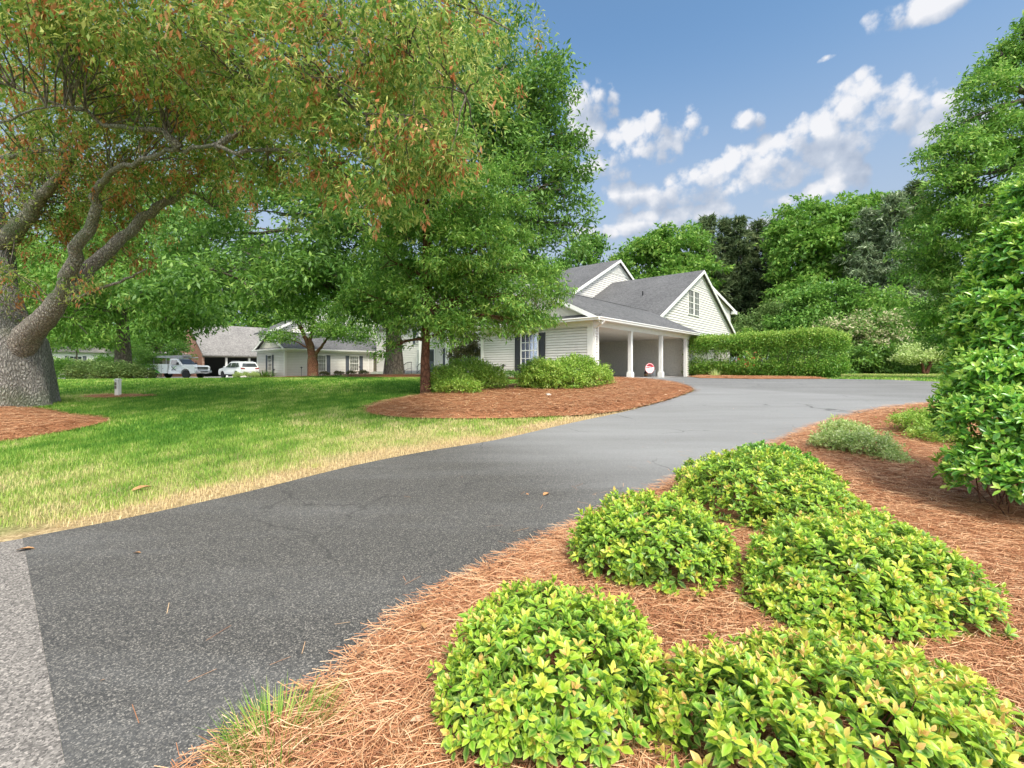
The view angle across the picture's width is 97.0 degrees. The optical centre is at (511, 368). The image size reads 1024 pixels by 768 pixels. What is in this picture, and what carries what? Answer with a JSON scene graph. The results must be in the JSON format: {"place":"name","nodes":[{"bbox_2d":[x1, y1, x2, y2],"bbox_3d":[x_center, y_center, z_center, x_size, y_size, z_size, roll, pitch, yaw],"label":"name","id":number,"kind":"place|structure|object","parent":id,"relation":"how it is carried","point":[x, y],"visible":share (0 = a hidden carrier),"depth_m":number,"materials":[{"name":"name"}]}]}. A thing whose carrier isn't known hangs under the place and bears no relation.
{"place":"outdoors","nodes":[
{"label":"outdoors","id":0,"kind":"place"},
{"bbox_2d":[0,538,64,767],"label":"road","id":1,"kind":"structure","parent":0,"point":[29,734],"depth_m":2.13,"materials":[{"name":"white concrete"}]},
{"bbox_2d":[59,376,231,378],"bbox_3d":[-37.450,0.946,51.500,25.100,0.068,21.000,0,0,0],"label":"parking court","id":2,"kind":"object","parent":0,"point":[191,377],"visible":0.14,"depth_m":49.33,"materials":[{"name":"asphalt"}]},
{"bbox_2d":[140,357,211,377],"bbox_3d":[-34.287,-0.086,46.203,6.460,2.133,2.440,0,0,8],"label":"utility truck","id":3,"kind":"object","parent":2,"relation":"on","point":[186,368],"visible":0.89,"depth_m":45.29,"materials":[{"name":"paint"}]},
{"bbox_2d":[151,356,189,356],"bbox_3d":[-35.006,-1.240,45.976,5.200,0.106,0.519,0,0,8],"label":"ladder","id":4,"kind":"object","parent":3,"relation":"on","point":[172,356],"visible":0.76,"depth_m":45.74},
{"bbox_2d":[218,361,258,377],"bbox_3d":[-27.752,0.106,45.986,4.770,1.720,2.180,0,0,34],"label":"parked car","id":5,"kind":"object","parent":2,"relation":"on","point":[231,368],"visible":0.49,"depth_m":44.90,"materials":[{"name":"paint"}]},
{"bbox_2d":[0,429,524,527],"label":"lawn grass","id":6,"kind":"structure","parent":0,"point":[27,451],"depth_m":6.00,"materials":[{"name":"green plant"}]},
{"bbox_2d":[131,485,149,490],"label":"fallen leaf","id":7,"kind":"object","parent":6,"relation":"on","point":[139,486],"visible":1,"depth_m":4.84,"materials":[{"name":"brown plant"}]},
{"bbox_2d":[57,376,517,393],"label":"lawn grass","id":8,"kind":"structure","parent":0,"point":[193,382],"depth_m":16.83,"materials":[{"name":"green plant"}]},
{"bbox_2d":[0,373,938,760],"bbox_3d":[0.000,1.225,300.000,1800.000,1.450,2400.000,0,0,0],"label":"ground","id":9,"kind":"structure","parent":0,"point":[12,533],"depth_m":6.23,"materials":[{"name":"plant"}]},
{"bbox_2d":[0,406,119,440],"bbox_3d":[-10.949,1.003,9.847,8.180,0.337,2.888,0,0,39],"label":"pine straw","id":10,"kind":"object","parent":9,"relation":"on","point":[18,425],"visible":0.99,"depth_m":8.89,"materials":[{"name":"brown plant"}]},
{"bbox_2d":[23,237,99,359],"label":"broadleaf tree","id":11,"kind":"object","parent":9,"relation":"on","point":[35,278],"depth_m":64.50,"materials":[{"name":"green plant"}]},
{"bbox_2d":[53,356,78,378],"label":"garden shrub","id":12,"kind":"object","parent":9,"relation":"on","point":[60,364],"visible":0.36,"depth_m":42.17,"materials":[{"name":"green plant"}]},
{"bbox_2d":[46,315,114,359],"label":"ornamental tree","id":13,"kind":"object","parent":9,"relation":"on","point":[82,346],"visible":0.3,"depth_m":46.30,"materials":[{"name":"green plant"}]},
{"bbox_2d":[61,359,100,378],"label":"garden shrub","id":14,"kind":"object","parent":9,"relation":"on","point":[80,362],"visible":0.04,"depth_m":43.29,"materials":[{"name":"green plant"}]},
{"bbox_2d":[43,245,139,357],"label":"broadleaf tree","id":15,"kind":"object","parent":9,"relation":"on","point":[100,322],"depth_m":67.85,"materials":[{"name":"green plant"}]},
{"bbox_2d":[90,352,113,376],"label":"garden shrub","id":16,"kind":"object","parent":9,"relation":"on","point":[100,357],"visible":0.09,"depth_m":45.57,"materials":[{"name":"green plant"}]},
{"bbox_2d":[49,343,164,375],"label":"house","id":17,"kind":"structure","parent":9,"relation":"on","point":[82,354],"depth_m":64.46,"materials":[{"name":"white"}]},
{"bbox_2d":[81,393,155,397],"bbox_3d":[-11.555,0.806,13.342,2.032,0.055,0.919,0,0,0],"label":"mulch bed","id":18,"kind":"object","parent":9,"relation":"on","point":[113,396],"visible":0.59,"depth_m":13.27,"materials":[{"name":"brown plant"}]},
{"bbox_2d":[114,378,121,394],"bbox_3d":[-11.620,0.584,13.352,0.137,0.582,0.154,0,0,0],"label":"utility post","id":19,"kind":"object","parent":18,"relation":"on","point":[117,384],"visible":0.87,"depth_m":13.30,"materials":[{"name":"white plastic"}]},
{"bbox_2d":[6,170,239,376],"bbox_3d":[-32.242,-7.684,36.730,22.196,17.565,15.312,0,0,0],"label":"lawn tree","id":20,"kind":"object","parent":9,"relation":"on","point":[87,313],"visible":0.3,"depth_m":33.38,"materials":[{"name":"green plant"}]},
{"bbox_2d":[99,279,179,362],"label":"broadleaf tree","id":21,"kind":"object","parent":9,"relation":"on","point":[141,330],"visible":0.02,"depth_m":66.49,"materials":[{"name":"green plant"}]},
{"bbox_2d":[131,344,164,377],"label":"garden shrub","id":22,"kind":"object","parent":9,"relation":"on","point":[146,358],"visible":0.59,"depth_m":45.32,"materials":[{"name":"green plant"}]},
{"bbox_2d":[105,327,197,376],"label":"layered tree","id":23,"kind":"object","parent":9,"relation":"on","point":[171,347],"visible":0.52,"depth_m":48.88,"materials":[{"name":"green plant"}]},
{"bbox_2d":[142,237,244,350],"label":"broadleaf tree","id":24,"kind":"object","parent":9,"relation":"on","point":[233,322],"visible":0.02,"depth_m":70.09,"materials":[{"name":"green plant"}]},
{"bbox_2d":[153,325,264,376],"bbox_3d":[-36.751,-2.270,58.299,10.800,6.500,14.000,0,0,41],"label":"brick carport","id":25,"kind":"object","parent":9,"relation":"on","point":[218,350],"visible":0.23,"depth_m":55.80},
{"bbox_2d":[232,371,241,376],"bbox_3d":[-25.757,0.653,42.616,0.984,0.833,0.980,0,0,14],"label":"boxwood ball","id":26,"kind":"object","parent":9,"relation":"on","point":[237,374],"visible":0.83,"depth_m":42.39,"materials":[{"name":"green plant"}]},
{"bbox_2d":[241,371,250,376],"bbox_3d":[-24.995,0.621,42.625,1.018,0.714,0.989,0,0,0],"label":"boxwood ball","id":27,"kind":"object","parent":9,"relation":"on","point":[244,373],"visible":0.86,"depth_m":42.44,"materials":[{"name":"green plant"}]},
{"bbox_2d":[217,247,287,327],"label":"broadleaf tree","id":28,"kind":"object","parent":9,"relation":"on","point":[260,321],"visible":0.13,"depth_m":69.28,"materials":[{"name":"green plant"}]},
{"bbox_2d":[248,371,259,376],"bbox_3d":[-24.201,0.618,42.582,0.996,0.814,1.067,0,0,-13],"label":"boxwood ball","id":29,"kind":"object","parent":9,"relation":"on","point":[254,374],"visible":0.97,"depth_m":42.42,"materials":[{"name":"green plant"}]},
{"bbox_2d":[0,0,558,407],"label":"shade oak","id":30,"kind":"object","parent":9,"relation":"on","point":[140,72],"visible":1,"depth_m":7.74,"materials":[{"name":"green plant"}]},
{"bbox_2d":[262,238,343,327],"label":"broadleaf tree","id":31,"kind":"object","parent":9,"relation":"on","point":[274,322],"visible":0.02,"depth_m":70.94,"materials":[{"name":"green plant"}]},
{"bbox_2d":[251,331,376,376],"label":"garage wing","id":32,"kind":"structure","parent":9,"relation":"on","point":[285,359],"depth_m":46.73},
{"bbox_2d":[267,355,271,370],"bbox_3d":[-24.426,-0.555,45.715,1.042,1.690,0.105,0,0,41],"label":"window","id":33,"kind":"structure","parent":32,"relation":"in","point":[269,356],"depth_m":45.80,"materials":[{"name":"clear glass"}]},
{"bbox_2d":[317,355,325,370],"bbox_3d":[-19.446,-0.555,46.130,0.105,1.690,1.111,0,0,41],"label":"window","id":34,"kind":"structure","parent":32,"relation":"in","point":[321,359],"depth_m":46.26,"materials":[{"name":"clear glass"}]},
{"bbox_2d":[349,355,358,370],"bbox_3d":[-17.038,-0.555,48.901,0.105,1.690,1.139,0,0,41],"label":"window","id":35,"kind":"structure","parent":32,"relation":"in","point":[353,360],"depth_m":48.86,"materials":[{"name":"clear glass"}]},
{"bbox_2d":[373,356,376,371],"bbox_3d":[-15.220,-0.310,50.983,0.070,2.100,0.862,0,0,41],"label":"door","id":36,"kind":"structure","parent":32,"relation":"in","point":[374,363],"depth_m":50.76,"materials":[{"name":"metal"}]},
{"bbox_2d":[254,301,376,342],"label":"townhouse","id":37,"kind":"structure","parent":9,"relation":"on","point":[284,325],"depth_m":48.23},
{"bbox_2d":[249,294,385,375],"bbox_3d":[-17.729,-3.040,42.044,12.425,8.044,7.241,0,0,0],"label":"crepe tree","id":38,"kind":"object","parent":9,"relation":"on","point":[330,328],"visible":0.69,"depth_m":41.05,"materials":[{"name":"green plant"}]},
{"bbox_2d":[319,370,329,375],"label":"shrub","id":39,"kind":"object","parent":9,"relation":"on","point":[323,373],"visible":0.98,"depth_m":44.21,"materials":[{"name":"green plant"}]},
{"bbox_2d":[333,370,344,375],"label":"shrub","id":40,"kind":"object","parent":9,"relation":"on","point":[335,372],"visible":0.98,"depth_m":44.15,"materials":[{"name":"green plant"}]},
{"bbox_2d":[92,0,608,373],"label":"great oak","id":41,"kind":"object","parent":9,"relation":"on","point":[292,275],"visible":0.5,"depth_m":24.62,"materials":[{"name":"green plant"}]},
{"bbox_2d":[344,370,356,374],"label":"shrub","id":42,"kind":"object","parent":9,"relation":"on","point":[351,372],"visible":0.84,"depth_m":44.23,"materials":[{"name":"green plant"}]},
{"bbox_2d":[32,392,686,432],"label":"lawn grass","id":43,"kind":"structure","parent":9,"relation":"on","point":[137,401],"depth_m":9.94,"materials":[{"name":"green plant"}]},
{"bbox_2d":[357,369,368,373],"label":"shrub","id":44,"kind":"object","parent":9,"relation":"on","point":[361,371],"visible":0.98,"depth_m":44.19,"materials":[{"name":"green plant"}]},
{"bbox_2d":[343,374,419,376],"bbox_3d":[-6.674,0.413,26.336,6.803,0.126,3.833,0,0,0],"label":"mulch bed","id":45,"kind":"object","parent":9,"relation":"on","point":[418,375],"visible":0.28,"depth_m":24.86,"materials":[{"name":"brown plant"}]},
{"bbox_2d":[349,239,418,315],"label":"broadleaf tree","id":46,"kind":"object","parent":9,"relation":"on","point":[374,262],"visible":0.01,"depth_m":74.12,"materials":[{"name":"green plant"}]},
{"bbox_2d":[405,370,419,373],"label":"front steps","id":47,"kind":"structure","parent":9,"relation":"on","point":[413,371],"depth_m":36.35,"materials":[{"name":"concrete"}]},
{"bbox_2d":[440,333,480,360],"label":"bronze tree","id":48,"kind":"object","parent":9,"relation":"on","point":[470,348],"visible":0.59,"depth_m":29.30,"materials":[{"name":"plant"}]},
{"bbox_2d":[368,259,634,373],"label":"house","id":49,"kind":"structure","parent":9,"relation":"on","point":[592,280],"depth_m":43.52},
{"bbox_2d":[429,349,433,368],"bbox_3d":[-7.793,-0.800,43.872,0.834,2.100,0.050,0,0,41],"label":"window","id":50,"kind":"structure","parent":49,"relation":"in","point":[431,358],"depth_m":43.84,"materials":[{"name":"glass"}]},
{"bbox_2d":[362,377,699,417],"bbox_3d":[2.008,0.708,14.272,5.858,0.641,13.072,0,0,40],"label":"mulch bed","id":51,"kind":"object","parent":9,"relation":"on","point":[464,414],"visible":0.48,"depth_m":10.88,"materials":[{"name":"brown plant"}]},
{"bbox_2d":[318,73,581,394],"bbox_3d":[-1.693,-3.750,13.435,7.761,9.347,4.958,0,0,0],"label":"young oak","id":52,"kind":"object","parent":51,"relation":"on","point":[442,274],"visible":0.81,"depth_m":12.97,"materials":[{"name":"green plant"}]},
{"bbox_2d":[414,353,508,393],"bbox_3d":[-1.494,0.218,14.234,2.489,1.456,3.037,0,0,27],"label":"azalea bush","id":53,"kind":"object","parent":51,"relation":"on","point":[454,375],"visible":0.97,"depth_m":13.97,"materials":[{"name":"green plant"}]},
{"bbox_2d":[514,351,616,388],"bbox_3d":[2.003,0.163,15.134,4.079,1.485,2.219,0,0,-22],"label":"azalea bush","id":54,"kind":"object","parent":51,"relation":"on","point":[562,371],"visible":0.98,"depth_m":14.49,"materials":[{"name":"green plant"}]},
{"bbox_2d":[645,363,653,378],"bbox_3d":[5.701,0.187,18.752,0.374,0.828,0.040,0,0,4],"label":"yard sign","id":55,"kind":"object","parent":51,"relation":"on","point":[649,367],"visible":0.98,"depth_m":18.74,"materials":[{"name":"white plastic"}]},
{"bbox_2d":[552,231,614,268],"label":"broadleaf tree","id":56,"kind":"object","parent":9,"relation":"on","point":[596,253],"visible":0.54,"depth_m":58.80,"materials":[{"name":"green plant"}]},
{"bbox_2d":[470,284,705,377],"bbox_3d":[4.933,-1.577,25.984,7.800,4.855,13.320,0,0,41],"label":"carport","id":57,"kind":"object","parent":9,"relation":"on","point":[625,340],"visible":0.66,"depth_m":22.80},
{"bbox_2d":[520,332,538,365],"bbox_3d":[0.824,-0.855,21.377,1.130,1.650,0.105,0,0,41],"label":"window","id":58,"kind":"structure","parent":57,"relation":"in","point":[529,346],"depth_m":21.42,"materials":[{"name":"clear glass"}]},
{"bbox_2d":[154,403,1023,767],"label":"mulch bed","id":59,"kind":"object","parent":9,"relation":"on","point":[829,455],"visible":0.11,"depth_m":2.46,"materials":[{"name":"brown plant"}]},
{"bbox_2d":[192,672,363,767],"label":"grass tuft","id":60,"kind":"object","parent":59,"relation":"on","point":[263,706],"visible":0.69,"depth_m":1.84,"materials":[{"name":"green plant"}]},
{"bbox_2d":[132,421,814,722],"bbox_3d":[4.653,1.158,7.730,17.170,0.667,2.443,0,0,-39],"label":"pine straw","id":61,"kind":"object","parent":59,"relation":"on","point":[338,623],"visible":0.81,"depth_m":2.37,"materials":[{"name":"brown plant"}]},
{"bbox_2d":[426,572,676,767],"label":"leafy shrub","id":62,"kind":"object","parent":59,"relation":"on","point":[501,634],"visible":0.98,"depth_m":1.77,"materials":[{"name":"green plant"}]},
{"bbox_2d":[566,486,744,599],"bbox_3d":[0.982,1.138,3.143,1.218,0.577,1.037,0,0,0],"label":"leafy shrub","id":63,"kind":"object","parent":59,"relation":"on","point":[600,532],"visible":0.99,"depth_m":2.89,"materials":[{"name":"green plant"}]},
{"bbox_2d":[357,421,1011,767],"bbox_3d":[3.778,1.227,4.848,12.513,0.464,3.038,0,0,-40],"label":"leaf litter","id":64,"kind":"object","parent":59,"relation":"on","point":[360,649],"visible":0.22,"depth_m":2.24,"materials":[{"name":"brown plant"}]},
{"bbox_2d":[671,443,883,537],"bbox_3d":[2.357,1.038,4.100,1.822,0.709,1.672,0,0,0],"label":"leafy shrub","id":65,"kind":"object","parent":59,"relation":"on","point":[790,485],"visible":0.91,"depth_m":3.80,"materials":[{"name":"green plant"}]},
{"bbox_2d":[733,439,842,489],"bbox_3d":[3.083,1.087,5.278,0.942,0.470,1.312,0,0,0],"label":"leafy shrub","id":66,"kind":"object","parent":59,"relation":"on","point":[762,446],"visible":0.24,"depth_m":5.31,"materials":[{"name":"green plant"}]},
{"bbox_2d":[597,413,1023,508],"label":"pine straw","id":67,"kind":"object","parent":59,"relation":"on","point":[902,439],"visible":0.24,"depth_m":5.33,"materials":[{"name":"brown plant"}]},
{"bbox_2d":[655,619,1023,767],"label":"leafy shrub","id":68,"kind":"object","parent":59,"relation":"on","point":[910,687],"visible":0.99,"depth_m":1.62,"materials":[{"name":"green plant"}]},
{"bbox_2d":[806,416,918,463],"bbox_3d":[5.019,0.988,6.490,1.253,0.599,1.496,0,0,44],"label":"pale azalea","id":69,"kind":"object","parent":59,"relation":"on","point":[838,434],"visible":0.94,"depth_m":6.26,"materials":[{"name":"green plant"}]},
{"bbox_2d":[734,506,1019,649],"bbox_3d":[2.075,1.175,2.816,1.512,0.596,1.200,0,0,0],"label":"leafy shrub","id":70,"kind":"object","parent":59,"relation":"on","point":[897,556],"visible":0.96,"depth_m":2.48,"materials":[{"name":"green plant"}]},
{"bbox_2d":[830,401,984,415],"bbox_3d":[11.245,0.917,10.749,8.924,0.216,3.038,0,0,0],"label":"pine straw","id":71,"kind":"object","parent":59,"relation":"on","point":[895,407],"visible":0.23,"depth_m":10.38,"materials":[{"name":"brown plant"}]},
{"bbox_2d":[880,405,969,445],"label":"green azalea","id":72,"kind":"object","parent":59,"relation":"on","point":[907,418],"visible":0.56,"depth_m":7.41,"materials":[{"name":"green plant"}]},
{"bbox_2d":[918,173,1023,515],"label":"broadleaf shrub","id":73,"kind":"object","parent":59,"relation":"on","point":[983,363],"visible":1,"depth_m":4.28,"materials":[{"name":"green plant"}]},
{"bbox_2d":[593,270,736,362],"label":"gabled house","id":74,"kind":"structure","parent":9,"relation":"on","point":[696,301],"depth_m":37.91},
{"bbox_2d":[688,289,693,315],"bbox_3d":[14.336,-5.305,36.267,0.105,2.050,1.170,0,0,41],"label":"window","id":75,"kind":"structure","parent":74,"relation":"in","point":[690,292],"depth_m":36.20,"materials":[{"name":"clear glass"}]},
{"bbox_2d":[694,291,699,316],"bbox_3d":[15.189,-5.305,37.248,0.105,2.050,1.170,0,0,41],"label":"window","id":76,"kind":"structure","parent":74,"relation":"in","point":[696,294],"depth_m":37.22,"materials":[{"name":"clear glass"}]},
{"bbox_2d":[606,219,734,289],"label":"broadleaf tree","id":77,"kind":"object","parent":9,"relation":"on","point":[658,252],"visible":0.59,"depth_m":59.43,"materials":[{"name":"green plant"}]},
{"bbox_2d":[688,212,743,317],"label":"pine tree","id":78,"kind":"object","parent":9,"relation":"on","point":[709,222],"visible":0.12,"depth_m":64.60,"materials":[{"name":"green plant"}]},
{"bbox_2d":[712,215,753,355],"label":"pine tree","id":79,"kind":"object","parent":9,"relation":"on","point":[723,225],"visible":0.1,"depth_m":67.17,"materials":[{"name":"green plant"}]},
{"bbox_2d":[720,214,768,358],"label":"pine tree","id":80,"kind":"object","parent":9,"relation":"on","point":[740,246],"visible":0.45,"depth_m":64.67,"materials":[{"name":"green plant"}]},
{"bbox_2d":[737,326,764,364],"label":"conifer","id":81,"kind":"object","parent":9,"relation":"on","point":[747,329],"visible":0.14,"depth_m":45.93,"materials":[{"name":"green plant"}]},
{"bbox_2d":[731,217,778,358],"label":"pine tree","id":82,"kind":"object","parent":9,"relation":"on","point":[755,225],"visible":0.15,"depth_m":65.92,"materials":[{"name":"green plant"}]},
{"bbox_2d":[687,374,830,378],"bbox_3d":[12.350,0.433,26.717,5.833,0.086,10.793,0,0,0],"label":"mulch bed","id":83,"kind":"object","parent":9,"relation":"on","point":[767,377],"visible":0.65,"depth_m":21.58,"materials":[{"name":"brown plant"}]},
{"bbox_2d":[734,350,759,367],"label":"camellia bush","id":84,"kind":"object","parent":83,"relation":"on","point":[745,362],"visible":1,"depth_m":24.30,"materials":[{"name":"green plant"}]},
{"bbox_2d":[731,295,788,356],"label":"understorey tree","id":85,"kind":"object","parent":9,"relation":"on","point":[753,320],"visible":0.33,"depth_m":50.85,"materials":[{"name":"green plant"}]},
{"bbox_2d":[735,218,792,358],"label":"pine tree","id":86,"kind":"object","parent":9,"relation":"on","point":[761,298],"visible":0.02,"depth_m":65.11,"materials":[{"name":"green plant"}]},
{"bbox_2d":[682,325,853,377],"bbox_3d":[14.136,-0.790,25.826,8.625,3.118,2.938,0,0,44],"label":"clipped hedge","id":87,"kind":"object","parent":9,"relation":"on","point":[797,338],"visible":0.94,"depth_m":24.69,"materials":[{"name":"green plant"}]},
{"bbox_2d":[757,275,880,366],"bbox_3d":[31.861,-4.630,47.486,12.300,10.493,11.133,0,0,27],"label":"broadleaf tree","id":88,"kind":"object","parent":9,"relation":"on","point":[807,310],"visible":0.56,"depth_m":46.51,"materials":[{"name":"green plant"}]},
{"bbox_2d":[754,188,907,306],"bbox_3d":[40.712,-11.481,57.613,21.293,24.196,13.992,0,0,0],"label":"broadleaf tree","id":89,"kind":"object","parent":9,"relation":"on","point":[814,242],"visible":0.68,"depth_m":55.58,"materials":[{"name":"green plant"}]},
{"bbox_2d":[809,307,917,354],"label":"dogwood tree","id":90,"kind":"object","parent":9,"relation":"on","point":[856,328],"visible":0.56,"depth_m":41.93,"materials":[{"name":"green plant"}]},
{"bbox_2d":[822,205,908,336],"bbox_3d":[40.942,-9.043,52.056,13.204,19.294,12.552,0,0,20],"label":"pine tree","id":91,"kind":"object","parent":9,"relation":"on","point":[868,230],"visible":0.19,"depth_m":51.25,"materials":[{"name":"green plant"}]},
{"bbox_2d":[784,337,950,373],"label":"understorey tree","id":92,"kind":"object","parent":9,"relation":"on","point":[870,358],"visible":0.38,"depth_m":40.44,"materials":[{"name":"green plant"}]},
{"bbox_2d":[842,283,941,345],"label":"broadleaf tree","id":93,"kind":"object","parent":9,"relation":"on","point":[883,301],"visible":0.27,"depth_m":44.09,"materials":[{"name":"green plant"}]},
{"bbox_2d":[846,190,946,342],"bbox_3d":[41.977,-9.639,50.026,11.908,20.485,12.276,0,0,25],"label":"pine tree","id":94,"kind":"object","parent":9,"relation":"on","point":[892,200],"visible":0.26,"depth_m":49.44,"materials":[{"name":"green plant"}]},
{"bbox_2d":[886,340,947,373],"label":"dogwood tree","id":95,"kind":"object","parent":9,"relation":"on","point":[910,354],"visible":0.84,"depth_m":37.53,"materials":[{"name":"green plant"}]},
{"bbox_2d":[877,178,962,298],"bbox_3d":[44.230,-10.302,50.112,10.170,21.811,10.703,0,0,0],"label":"pine tree","id":96,"kind":"object","parent":9,"relation":"on","point":[910,189],"visible":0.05,"depth_m":49.66,"materials":[{"name":"green plant"}]},
{"bbox_2d":[883,10,1023,355],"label":"willow oak","id":97,"kind":"object","parent":9,"relation":"on","point":[987,145],"visible":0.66,"depth_m":21.96,"materials":[{"name":"green plant"}]},
{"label":"mulch bed","id":98,"kind":"structure","parent":9,"relation":"on","visible":0},
{"bbox_2d":[58,358,156,378],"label":"hedge","id":99,"kind":"object","parent":98,"relation":"on","point":[95,369],"visible":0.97,"depth_m":32.07,"materials":[{"name":"green plant"}]},
{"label":"mulch bed","id":100,"kind":"structure","parent":9,"relation":"on","visible":0},
{"bbox_2d":[254,370,275,376],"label":"iris clump","id":101,"kind":"object","parent":100,"relation":"on","point":[266,374],"visible":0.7,"depth_m":43.69,"materials":[{"name":"green plant"}]},
{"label":"mulch bed","id":102,"kind":"structure","parent":9,"relation":"on","visible":0},
{"bbox_2d":[502,370,518,378],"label":"shrub","id":103,"kind":"object","parent":102,"relation":"on","point":[509,373],"visible":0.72,"depth_m":20.52,"materials":[{"name":"green plant"}]},
{"bbox_2d":[23,376,939,767],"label":"driveway","id":104,"kind":"structure","parent":0,"point":[269,576],"depth_m":3.38,"materials":[{"name":"grey asphalt"}]},
{"bbox_2d":[0,0,1023,362],"label":"sky","id":105,"kind":"structure","parent":0,"point":[729,108],"materials":[{"name":"blue"}]},
{"bbox_2d":[824,373,944,380],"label":"lawn grass","id":106,"kind":"structure","parent":0,"point":[917,376],"depth_m":25.02,"materials":[{"name":"green plant"}]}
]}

